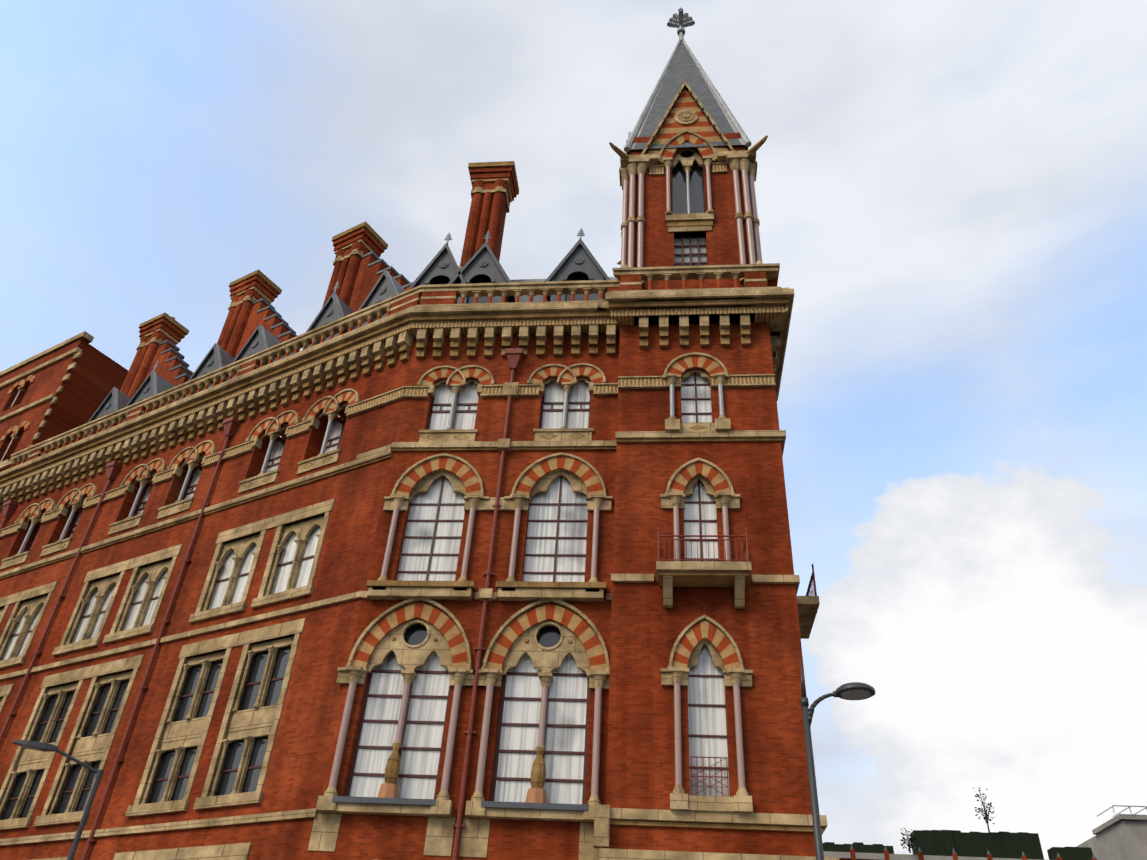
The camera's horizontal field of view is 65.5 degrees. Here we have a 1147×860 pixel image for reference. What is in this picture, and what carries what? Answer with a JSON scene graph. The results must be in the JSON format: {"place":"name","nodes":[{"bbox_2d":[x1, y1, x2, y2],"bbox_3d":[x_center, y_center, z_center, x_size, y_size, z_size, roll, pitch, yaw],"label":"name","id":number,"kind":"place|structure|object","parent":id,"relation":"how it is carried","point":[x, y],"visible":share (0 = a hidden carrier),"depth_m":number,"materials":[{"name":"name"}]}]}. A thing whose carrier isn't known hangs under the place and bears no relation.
{"place":"outdoors","nodes":[
{"label":"outdoors","id":0,"kind":"place"},
{"bbox_2d":[0,322,415,535],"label":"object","id":1,"kind":"object","parent":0,"point":[382,337],"visible":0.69,"depth_m":36.14,"materials":[{"name":"beige stone"}]},
{"bbox_2d":[172,317,546,802],"bbox_3d":[-12.339,1.480,38.275,29.550,30.040,3.169,-20,-42,30],"label":"column base","id":2,"kind":"object","parent":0,"point":[534,795],"visible":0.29,"depth_m":22.93,"materials":[{"name":"beige stone"}]},
{"bbox_2d":[1,374,729,803],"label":"curtains","id":3,"kind":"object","parent":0,"point":[703,720],"depth_m":25.43,"materials":[{"name":"white fabric"}]},
{"bbox_2d":[8,236,729,803],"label":"window frames","id":4,"kind":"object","parent":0,"point":[556,554],"visible":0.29,"depth_m":25.63,"materials":[{"name":"white wood"}]},
{"bbox_2d":[0,89,739,671],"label":"arches","id":5,"kind":"structure","parent":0,"point":[376,631],"depth_m":28.82,"materials":[{"name":"beige stone"}]},
{"bbox_2d":[3,93,738,665],"bbox_3d":[-19.884,3.335,39.386,57.569,33.817,8.026,-10,-38,18],"label":"brickwork","id":6,"kind":"object","parent":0,"point":[515,623],"visible":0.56,"depth_m":28.93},
{"bbox_2d":[0,91,823,831],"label":"stone trim","id":7,"kind":"structure","parent":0,"point":[678,579],"depth_m":31.24,"materials":[{"name":"beige stone"}]},
{"bbox_2d":[89,41,747,421],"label":"roof","id":8,"kind":"structure","parent":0,"point":[681,69],"depth_m":41.43,"materials":[{"name":"grey tile"}]},
{"bbox_2d":[0,81,838,859],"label":"trim","id":9,"kind":"structure","parent":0,"point":[246,725],"depth_m":29.92,"materials":[{"name":"beige stone"}]},
{"bbox_2d":[1,171,723,552],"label":"columns","id":10,"kind":"object","parent":9,"relation":"on","point":[451,417],"visible":0.6,"depth_m":33.37,"materials":[{"name":"grey stone"}]},
{"bbox_2d":[328,165,761,795],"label":"columns","id":11,"kind":"object","parent":9,"relation":"on","point":[628,233],"visible":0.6,"depth_m":26.06,"materials":[{"name":"pink stone"}]},
{"bbox_2d":[89,7,750,419],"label":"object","id":12,"kind":"object","parent":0,"point":[679,21],"visible":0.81,"depth_m":41.21,"materials":[{"name":"grey metal"}]},
{"bbox_2d":[0,0,1146,859],"label":"sky","id":13,"kind":"structure","parent":0,"point":[951,195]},
{"bbox_2d":[403,164,784,394],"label":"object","id":14,"kind":"object","parent":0,"point":[758,314],"visible":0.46,"depth_m":31.31,"materials":[{"name":"beige stone"}]},
{"bbox_2d":[674,238,706,265],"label":"window panes","id":15,"kind":"structure","parent":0,"point":[686,258],"depth_m":34.82,"materials":[{"name":"grey glass"}]},
{"bbox_2d":[823,830,1092,859],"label":"hedge","id":16,"kind":"object","parent":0,"point":[1001,844],"visible":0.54,"depth_m":78.41,"materials":[{"name":"green plant"}]},
{"bbox_2d":[1097,805,1146,816],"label":"rooftop railing","id":17,"kind":"object","parent":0,"point":[1124,809],"visible":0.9,"depth_m":78.38,"materials":[{"name":"white metal"}]},
{"label":"surrounding asphalt","id":18,"kind":"structure","parent":0,"visible":0},
{"bbox_2d":[13,739,103,859],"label":"cobra street lamp","id":19,"kind":"object","parent":18,"relation":"on","point":[45,747],"visible":0.98,"depth_m":21.80,"materials":[{"name":"metal"}]},
{"bbox_2d":[17,744,41,750],"bbox_3d":[-13.307,7.766,21.817,0.550,0.020,0.240,18,-38,-20],"label":"street light lens","id":20,"kind":"object","parent":19,"relation":"attached to","point":[34,748],"visible":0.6,"depth_m":21.82,"materials":[{"name":"grey glass"}]},
{"bbox_2d":[0,227,421,859],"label":"brick wall","id":21,"kind":"structure","parent":18,"relation":"on","point":[300,751],"depth_m":31.58,"materials":[{"name":"red brick"}]},
{"bbox_2d":[308,133,815,859],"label":"brick wall","id":22,"kind":"structure","parent":18,"relation":"on","point":[638,627],"depth_m":26.18,"materials":[{"name":"red brick"}]},
{"bbox_2d":[800,658,875,859],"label":"street lamp","id":23,"kind":"object","parent":18,"relation":"on","point":[807,722],"visible":0.92,"depth_m":16.74,"materials":[{"name":"metal"}]},
{"bbox_2d":[841,689,870,699],"bbox_3d":[5.377,5.049,17.000,0.560,0.015,0.560,-1,-36,6],"label":"street lamp lens","id":24,"kind":"object","parent":23,"relation":"attached to","point":[856,694],"visible":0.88,"depth_m":16.97,"materials":[{"name":"grey glass"}]},
{"bbox_2d":[839,849,1096,859],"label":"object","id":25,"kind":"object","parent":18,"relation":"on","point":[920,855],"visible":0.85,"depth_m":78.05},
{"bbox_2d":[824,787,1146,859],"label":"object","id":26,"kind":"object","parent":18,"relation":"on","point":[1121,837],"depth_m":78.34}
]}

